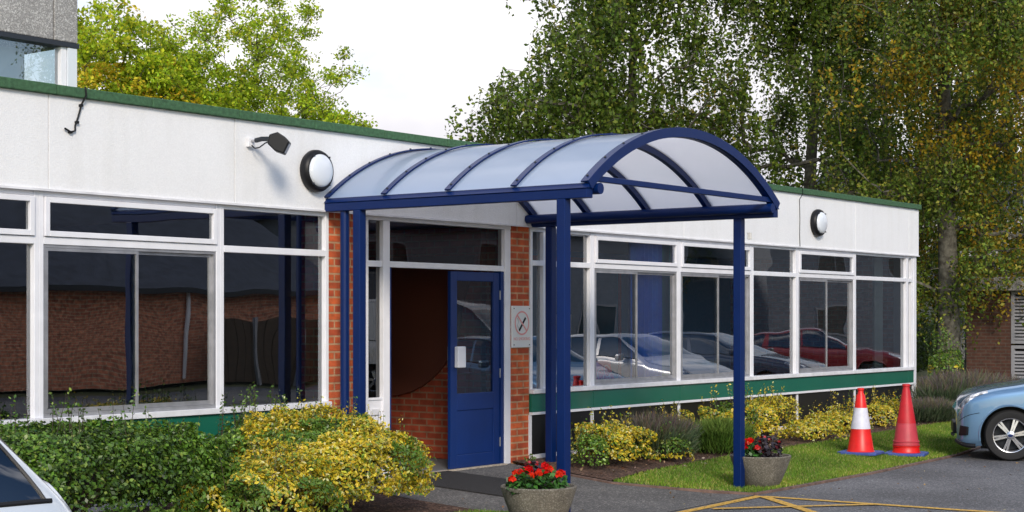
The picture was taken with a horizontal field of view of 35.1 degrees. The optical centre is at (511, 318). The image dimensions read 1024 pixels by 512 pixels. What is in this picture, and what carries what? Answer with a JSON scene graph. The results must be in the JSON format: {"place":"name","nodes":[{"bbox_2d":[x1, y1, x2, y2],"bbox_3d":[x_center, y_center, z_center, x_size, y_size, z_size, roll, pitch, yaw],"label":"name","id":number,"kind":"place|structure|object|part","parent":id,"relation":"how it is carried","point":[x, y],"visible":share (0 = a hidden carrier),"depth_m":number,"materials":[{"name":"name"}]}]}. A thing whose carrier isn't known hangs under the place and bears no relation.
{"place":"outdoors","nodes":[
{"label":"outdoors","id":0,"kind":"place"},
{"bbox_2d":[101,488,473,511],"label":"planting bed","id":1,"kind":"object","parent":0,"point":[381,503],"visible":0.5,"depth_m":14.30,"materials":[{"name":"brown soil"}]},
{"bbox_2d":[0,387,247,511],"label":"hedge","id":2,"kind":"object","parent":1,"relation":"on","point":[89,446],"visible":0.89,"depth_m":11.73,"materials":[{"name":"green plant"}]},
{"bbox_2d":[172,426,351,511],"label":"variegated shrub","id":3,"kind":"object","parent":1,"relation":"on","point":[260,476],"visible":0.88,"depth_m":12.39,"materials":[{"name":"yellow plant"}]},
{"bbox_2d":[201,382,342,502],"bbox_3d":[-2.066,1.095,14.044,0.921,1.101,1.732,0,0,37],"label":"green shrub","id":4,"kind":"object","parent":1,"relation":"on","point":[236,435],"visible":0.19,"depth_m":13.80,"materials":[{"name":"green plant"}]},
{"bbox_2d":[229,392,441,511],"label":"variegated shrub","id":5,"kind":"object","parent":1,"relation":"on","point":[367,443],"visible":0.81,"depth_m":13.31,"materials":[{"name":"yellow plant"}]},
{"bbox_2d":[77,0,1023,185],"label":"sky","id":6,"kind":"structure","parent":0,"point":[424,58],"materials":[{"name":"white"}]},
{"bbox_2d":[349,463,752,511],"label":"path","id":7,"kind":"structure","parent":0,"point":[593,496],"depth_m":15.41,"materials":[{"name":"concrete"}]},
{"bbox_2d":[385,471,506,496],"bbox_3d":[-0.332,1.637,16.000,1.550,0.102,1.020,0,0,37],"label":"door mat","id":8,"kind":"object","parent":7,"relation":"on","point":[474,483],"depth_m":15.99,"materials":[{"name":"grey rubber"}]},
{"bbox_2d":[524,454,535,466],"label":"sprig","id":9,"kind":"object","parent":7,"relation":"on","point":[531,458],"visible":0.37,"depth_m":17.22,"materials":[{"name":"green plant"}]},
{"bbox_2d":[372,363,964,511],"bbox_3d":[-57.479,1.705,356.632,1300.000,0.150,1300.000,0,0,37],"label":"ground","id":10,"kind":"structure","parent":0,"point":[919,373],"depth_m":18.41,"materials":[{"name":"stone"}]},
{"bbox_2d":[77,0,207,99],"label":"maple tree","id":11,"kind":"object","parent":10,"relation":"on","point":[95,73],"visible":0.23,"depth_m":32.20,"materials":[{"name":"green plant"}]},
{"bbox_2d":[95,0,377,127],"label":"maple tree","id":12,"kind":"object","parent":10,"relation":"on","point":[241,92],"visible":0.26,"depth_m":33.17,"materials":[{"name":"green plant"}]},
{"bbox_2d":[0,76,921,511],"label":"school building","id":13,"kind":"structure","parent":10,"relation":"on","point":[172,260],"depth_m":17.22,"materials":[{"name":"white paint"}]},
{"bbox_2d":[0,188,41,425],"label":"window","id":14,"kind":"structure","parent":13,"relation":"in","point":[31,233],"depth_m":12.80,"materials":[{"name":"white paint"}]},
{"bbox_2d":[0,0,78,86],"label":"tower block","id":15,"kind":"structure","parent":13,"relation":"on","point":[38,40],"depth_m":16.05,"materials":[{"name":"concrete"}]},
{"bbox_2d":[55,47,65,85],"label":"window","id":16,"kind":"structure","parent":15,"relation":"in","point":[60,52],"depth_m":16.11,"materials":[{"name":"white paint"}]},
{"bbox_2d":[64,87,86,133],"bbox_3d":[-3.515,-1.678,13.034,0.063,0.386,0.195,0,0,37],"label":"cable","id":17,"kind":"object","parent":13,"relation":"hanging from","point":[76,121],"visible":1,"depth_m":13.08,"materials":[{"name":"black plastic"}]},
{"bbox_2d":[39,191,223,424],"bbox_3d":[-3.182,-0.084,13.607,0.125,1.859,1.925,0,0,37],"label":"window","id":18,"kind":"structure","parent":13,"relation":"in","point":[135,245],"depth_m":13.63,"materials":[{"name":"white paint"}]},
{"bbox_2d":[246,132,290,154],"bbox_3d":[-2.185,-1.553,14.448,0.475,0.191,0.212,0,0,20],"label":"floodlight","id":19,"kind":"object","parent":13,"relation":"attached to","point":[277,142],"visible":1,"depth_m":14.32,"materials":[{"name":"black metal"}]},
{"bbox_2d":[220,204,331,412],"bbox_3d":[-2.183,-0.084,14.929,0.125,1.859,1.390,0,0,37],"label":"window","id":20,"kind":"structure","parent":13,"relation":"in","point":[323,253],"depth_m":15.16,"materials":[{"name":"white paint"}]},
{"bbox_2d":[300,150,333,191],"bbox_3d":[-1.812,-1.385,15.226,0.140,0.400,0.400,0,0,37],"label":"bulkhead lamp","id":21,"kind":"object","parent":13,"relation":"attached to","point":[316,171],"visible":1,"depth_m":15.14,"materials":[{"name":"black plastic"}]},
{"bbox_2d":[447,271,500,468],"bbox_3d":[-0.404,0.547,17.377,0.155,2.085,0.851,0,0,37],"label":"door","id":22,"kind":"structure","parent":13,"relation":"in","point":[474,372],"depth_m":17.35,"materials":[{"name":"blue paint"}]},
{"bbox_2d":[511,306,530,347],"bbox_3d":[0.102,0.095,17.919,0.026,0.460,0.340,0,0,37],"label":"no smoking sign","id":23,"kind":"object","parent":13,"relation":"attached to","point":[520,326],"visible":1,"depth_m":17.90,"materials":[{"name":"white plastic"}]},
{"bbox_2d":[529,227,594,393],"bbox_3d":[0.561,-0.084,18.565,0.125,1.859,1.230,0,0,37],"label":"window","id":24,"kind":"structure","parent":13,"relation":"in","point":[587,265],"depth_m":18.99,"materials":[{"name":"white paint"}]},
{"bbox_2d":[533,255,620,388],"bbox_3d":[0.583,0.050,21.299,0.075,1.720,3.020,0,0,37],"label":"window pane","id":25,"kind":"object","parent":13,"relation":"attached to","point":[608,316],"visible":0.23,"depth_m":21.79,"materials":[{"name":"clear glass"}]},
{"bbox_2d":[592,232,681,389],"bbox_3d":[1.522,-0.084,19.838,0.125,1.859,1.960,0,0,37],"label":"window","id":26,"kind":"structure","parent":13,"relation":"in","point":[636,268],"depth_m":19.84,"materials":[{"name":"white paint"}]},
{"bbox_2d":[628,243,661,377],"bbox_3d":[1.682,0.085,20.407,0.095,2.130,0.700,0,0,37],"label":"curtain","id":27,"kind":"object","parent":13,"relation":"hanging from","point":[649,325],"visible":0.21,"depth_m":20.40,"materials":[{"name":"blue fabric"}]},
{"bbox_2d":[662,245,669,375],"bbox_3d":[1.943,0.085,20.761,0.085,2.130,0.240,0,0,37],"label":"curtain","id":28,"kind":"object","parent":13,"relation":"hanging from","point":[665,317],"visible":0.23,"depth_m":20.75,"materials":[{"name":"grey fabric"}]},
{"bbox_2d":[670,245,682,374],"bbox_3d":[2.113,0.085,21.002,0.085,2.130,0.330,0,0,37],"label":"curtain","id":29,"kind":"object","parent":13,"relation":"hanging from","point":[670,314],"visible":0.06,"depth_m":20.92,"materials":[{"name":"white fabric"}]},
{"bbox_2d":[679,239,754,384],"bbox_3d":[2.691,-0.084,21.386,0.125,1.859,1.920,0,0,37],"label":"window","id":30,"kind":"structure","parent":13,"relation":"in","point":[693,270],"depth_m":21.43,"materials":[{"name":"white paint"}]},
{"bbox_2d":[752,244,799,379],"bbox_3d":[3.673,-0.084,22.687,0.125,1.859,1.340,0,0,37],"label":"window","id":31,"kind":"structure","parent":13,"relation":"in","point":[793,274],"depth_m":23.11,"materials":[{"name":"white paint"}]},
{"bbox_2d":[799,187,802,239],"bbox_3d":[4.140,-1.445,23.177,0.055,0.850,0.025,0,0,37],"label":"cable","id":32,"kind":"object","parent":13,"relation":"on","point":[799,212],"visible":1,"depth_m":23.19,"materials":[{"name":"black plastic"}]},
{"bbox_2d":[810,209,827,236],"bbox_3d":[4.490,-1.387,23.574,0.140,0.400,0.400,0,0,37],"label":"bulkhead lamp","id":33,"kind":"object","parent":13,"relation":"attached to","point":[818,222],"visible":1,"depth_m":23.48,"materials":[{"name":"white plastic"}]},
{"bbox_2d":[797,248,856,376],"bbox_3d":[4.649,-0.084,23.980,0.125,1.859,1.900,0,0,37],"label":"window","id":34,"kind":"structure","parent":13,"relation":"in","point":[802,275],"depth_m":24.00,"materials":[{"name":"white paint"}]},
{"bbox_2d":[873,258,882,368],"bbox_3d":[5.970,0.060,26.410,0.085,2.080,0.250,0,0,37],"label":"curtain","id":35,"kind":"object","parent":13,"relation":"hanging from","point":[877,317],"visible":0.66,"depth_m":26.34,"materials":[{"name":"white fabric"}]},
{"bbox_2d":[855,252,909,372],"bbox_3d":[5.815,-0.084,25.524,0.125,1.859,1.970,0,0,37],"label":"window","id":36,"kind":"structure","parent":13,"relation":"in","point":[904,258],"depth_m":26.05,"materials":[{"name":"white paint"}]},
{"bbox_2d":[907,256,914,369],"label":"window","id":37,"kind":"structure","parent":13,"relation":"in","point":[909,258],"depth_m":26.45,"materials":[{"name":"white paint"}]},
{"bbox_2d":[324,127,779,511],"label":"entrance canopy","id":38,"kind":"object","parent":10,"relation":"on","point":[673,174],"visible":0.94,"depth_m":15.27,"materials":[{"name":"blue metal"}]},
{"bbox_2d":[444,0,778,173],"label":"birch tree","id":39,"kind":"object","parent":10,"relation":"on","point":[593,97],"visible":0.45,"depth_m":36.55,"materials":[{"name":"green plant"}]},
{"bbox_2d":[571,446,980,497],"bbox_3d":[3.575,1.713,19.342,2.207,0.173,7.626,0,0,37],"label":"edging","id":40,"kind":"object","parent":10,"relation":"on","point":[794,486],"visible":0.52,"depth_m":16.71,"materials":[{"name":"concrete"}]},
{"bbox_2d":[653,0,937,194],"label":"birch tree","id":41,"kind":"object","parent":10,"relation":"on","point":[787,52],"visible":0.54,"depth_m":38.99,"materials":[{"name":"green plant"}]},
{"bbox_2d":[760,1,998,326],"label":"birch tree","id":42,"kind":"object","parent":10,"relation":"on","point":[826,136],"visible":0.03,"depth_m":45.00,"materials":[{"name":"green plant"}]},
{"bbox_2d":[806,0,1023,376],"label":"birch tree","id":43,"kind":"object","parent":10,"relation":"on","point":[944,177],"visible":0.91,"depth_m":34.52,"materials":[{"name":"green plant"}]},
{"bbox_2d":[816,155,1023,359],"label":"distant house","id":44,"kind":"structure","parent":10,"relation":"on","point":[929,311],"depth_m":63.71,"materials":[{"name":"brick"}]},
{"bbox_2d":[916,313,964,372],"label":"roadside hedge","id":45,"kind":"object","parent":10,"relation":"on","point":[922,356],"visible":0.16,"depth_m":50.08,"materials":[{"name":"green plant"}]},
{"bbox_2d":[923,319,965,379],"bbox_3d":[8.519,0.816,31.817,0.858,1.580,0.754,0,0,37],"label":"sapling","id":46,"kind":"object","parent":10,"relation":"on","point":[947,359],"visible":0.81,"depth_m":31.68,"materials":[{"name":"green plant"}]},
{"bbox_2d":[937,310,965,371],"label":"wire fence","id":47,"kind":"object","parent":10,"relation":"on","point":[962,351],"visible":0.02,"depth_m":43.99,"materials":[{"name":"grey metal"}]},
{"bbox_2d":[897,20,1023,276],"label":"birch tree","id":48,"kind":"object","parent":10,"relation":"on","point":[976,96],"visible":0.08,"depth_m":39.63,"materials":[{"name":"green plant"}]},
{"bbox_2d":[959,277,1023,378],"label":"brick shed","id":49,"kind":"structure","parent":10,"relation":"on","point":[991,354],"depth_m":35.75,"materials":[{"name":"brick"}]},
{"bbox_2d":[1011,345,1023,378],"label":"door","id":50,"kind":"structure","parent":49,"relation":"in","point":[1014,353],"depth_m":35.54,"materials":[{"name":"grey metal"}]},
{"bbox_2d":[1011,291,1023,343],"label":"vent","id":51,"kind":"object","parent":49,"relation":"in","point":[1015,314],"depth_m":35.55,"materials":[{"name":"grey"}]},
{"bbox_2d":[515,417,950,479],"bbox_3d":[4.050,1.616,21.895,1.580,0.091,12.170,0,0,37],"label":"soil bed","id":52,"kind":"object","parent":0,"point":[606,474],"visible":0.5,"depth_m":18.24,"materials":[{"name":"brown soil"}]},
{"bbox_2d":[571,422,585,467],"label":"sprig","id":53,"kind":"object","parent":52,"relation":"on","point":[573,460],"visible":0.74,"depth_m":17.45,"materials":[{"name":"green plant"}]},
{"bbox_2d":[576,416,610,468],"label":"green shrub","id":54,"kind":"object","parent":52,"relation":"on","point":[594,440],"visible":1,"depth_m":17.44,"materials":[{"name":"green plant"}]},
{"bbox_2d":[574,405,660,463],"bbox_3d":[1.115,1.307,17.965,0.983,0.701,1.117,0,0,20],"label":"variegated shrub","id":55,"kind":"object","parent":52,"relation":"on","point":[620,433],"visible":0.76,"depth_m":17.72,"materials":[{"name":"yellow plant"}]},
{"bbox_2d":[610,409,707,459],"bbox_3d":[1.656,1.318,18.852,1.149,0.609,1.488,0,0,37],"label":"lavender","id":56,"kind":"object","parent":52,"relation":"on","point":[684,427],"visible":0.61,"depth_m":18.61,"materials":[{"name":"green plant"}]},
{"bbox_2d":[650,400,694,423],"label":"variegated shrub","id":57,"kind":"object","parent":52,"relation":"on","point":[687,415],"visible":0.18,"depth_m":19.77,"materials":[{"name":"yellow plant"}]},
{"bbox_2d":[651,422,694,460],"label":"variegated shrub","id":58,"kind":"object","parent":52,"relation":"on","point":[672,454],"visible":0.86,"depth_m":18.38,"materials":[{"name":"green plant"}]},
{"bbox_2d":[690,412,757,455],"bbox_3d":[2.519,1.377,19.584,0.982,0.517,1.109,0,0,37],"label":"feathery plant","id":59,"kind":"object","parent":52,"relation":"on","point":[717,434],"visible":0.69,"depth_m":19.32,"materials":[{"name":"green plant"}]},
{"bbox_2d":[697,381,765,437],"bbox_3d":[2.761,1.215,20.463,0.864,0.858,1.058,0,0,37],"label":"variegated shrub","id":60,"kind":"object","parent":52,"relation":"on","point":[723,410],"visible":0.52,"depth_m":20.45,"materials":[{"name":"yellow plant"}]},
{"bbox_2d":[745,381,804,440],"bbox_3d":[3.340,1.235,21.316,0.807,0.818,0.865,0,0,-37],"label":"variegated shrub","id":61,"kind":"object","parent":52,"relation":"on","point":[774,409],"visible":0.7,"depth_m":21.13,"materials":[{"name":"yellow plant"}]},
{"bbox_2d":[777,400,849,440],"bbox_3d":[4.104,1.382,21.703,0.844,0.566,1.314,0,0,37],"label":"variegated shrub","id":62,"kind":"object","parent":52,"relation":"on","point":[810,423],"visible":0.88,"depth_m":21.58,"materials":[{"name":"yellow plant"}]},
{"bbox_2d":[813,390,873,431],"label":"variegated shrub","id":63,"kind":"object","parent":52,"relation":"on","point":[847,415],"visible":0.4,"depth_m":22.86,"materials":[{"name":"yellow plant"}]},
{"bbox_2d":[866,385,899,426],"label":"variegated shrub","id":64,"kind":"object","parent":52,"relation":"on","point":[879,409],"visible":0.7,"depth_m":23.90,"materials":[{"name":"yellow plant"}]},
{"bbox_2d":[894,395,954,422],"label":"lavender","id":65,"kind":"object","parent":52,"relation":"on","point":[927,409],"visible":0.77,"depth_m":24.97,"materials":[{"name":"green plant"}]},
{"bbox_2d":[910,368,1021,401],"bbox_3d":[7.687,1.200,27.527,2.074,0.797,3.797,0,0,37],"label":"lavender","id":66,"kind":"object","parent":52,"relation":"on","point":[952,386],"visible":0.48,"depth_m":26.73,"materials":[{"name":"green plant"}]},
{"bbox_2d":[613,421,976,492],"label":"lawn","id":67,"kind":"structure","parent":0,"point":[783,477],"depth_m":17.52,"materials":[{"name":"green plant"}]},
{"bbox_2d":[730,453,790,486],"bbox_3d":[2.561,1.580,16.686,0.630,0.340,0.630,0,0,37],"label":"planter","id":68,"kind":"object","parent":67,"relation":"on","point":[764,471],"visible":0.66,"depth_m":16.45,"materials":[{"name":"concrete"}]},
{"bbox_2d":[745,437,761,456],"bbox_3d":[2.435,1.347,16.620,0.275,0.249,0.281,0,0,37],"label":"begonia","id":69,"kind":"object","parent":68,"relation":"in","point":[751,449],"visible":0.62,"depth_m":16.55,"materials":[{"name":"red plant"}]},
{"bbox_2d":[748,433,782,456],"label":"bedding plant","id":70,"kind":"object","parent":68,"relation":"in","point":[766,450],"visible":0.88,"depth_m":16.64,"materials":[{"name":"purple plant"}]},
{"bbox_2d":[837,388,883,455],"bbox_3d":[4.335,1.279,20.133,0.492,0.822,0.492,0,0,29],"label":"traffic cone","id":71,"kind":"object","parent":67,"relation":"on","point":[860,441],"visible":1,"depth_m":20.04,"materials":[{"name":"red plastic"}]},
{"bbox_2d":[884,384,928,456],"bbox_3d":[4.932,1.268,20.259,0.500,0.890,0.500,0,0,23],"label":"traffic cone","id":72,"kind":"object","parent":67,"relation":"on","point":[906,441],"visible":1,"depth_m":20.16,"materials":[{"name":"red plastic"}]},
{"bbox_2d":[673,448,1023,511],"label":"car park","id":73,"kind":"structure","parent":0,"point":[1001,489],"depth_m":16.34,"materials":[{"name":"grey asphalt"}]},
{"bbox_2d":[0,438,71,511],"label":"hatchback car","id":74,"kind":"object","parent":73,"relation":"on","point":[24,487],"visible":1,"depth_m":5.80,"materials":[{"name":"silver metal"}]},
{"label":"side window","id":75,"kind":"part","parent":74,"relation":"part of","materials":[{"name":"black glass"}]},
{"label":"rear window","id":76,"kind":"part","parent":74,"relation":"part of","materials":[{"name":"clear glass"}]},
{"bbox_2d":[457,435,1021,511],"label":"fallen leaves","id":77,"kind":"object","parent":73,"relation":"on","point":[838,488],"visible":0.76,"depth_m":16.22,"materials":[{"name":"plant"}]},
{"bbox_2d":[679,495,995,511],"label":"road marking","id":78,"kind":"object","parent":73,"relation":"on","point":[801,507],"visible":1,"depth_m":15.05,"materials":[{"name":"yellow paint"}]},
{"bbox_2d":[951,377,1023,460],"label":"hatchback car","id":79,"kind":"object","parent":73,"relation":"on","point":[989,417],"visible":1,"depth_m":19.86,"materials":[{"name":"blue metal"}]},
{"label":"front lawn","id":80,"kind":"structure","parent":0,"visible":0},
{"bbox_2d":[454,509,507,511],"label":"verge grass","id":81,"kind":"structure","parent":80,"relation":"on","point":[475,510],"depth_m":14.09,"materials":[{"name":"green plant"}]},
{"bbox_2d":[500,482,576,511],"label":"planter","id":82,"kind":"object","parent":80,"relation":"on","point":[541,500],"visible":0.78,"depth_m":13.06,"materials":[{"name":"stone"}]},
{"bbox_2d":[505,465,538,494],"bbox_3d":[0.083,1.321,13.162,0.288,0.254,0.286,0,0,-26],"label":"begonia","id":83,"kind":"object","parent":82,"relation":"in","point":[526,481],"visible":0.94,"depth_m":13.12,"materials":[{"name":"red plant"}]},
{"bbox_2d":[519,460,551,488],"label":"bedding plant","id":84,"kind":"object","parent":82,"relation":"in","point":[535,464],"visible":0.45,"depth_m":13.40,"materials":[{"name":"red plant"}]},
{"bbox_2d":[531,462,569,488],"bbox_3d":[0.297,1.309,13.245,0.325,0.271,0.330,0,0,37],"label":"begonia","id":85,"kind":"object","parent":82,"relation":"in","point":[555,476],"visible":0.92,"depth_m":13.18,"materials":[{"name":"red plant"}]}
]}

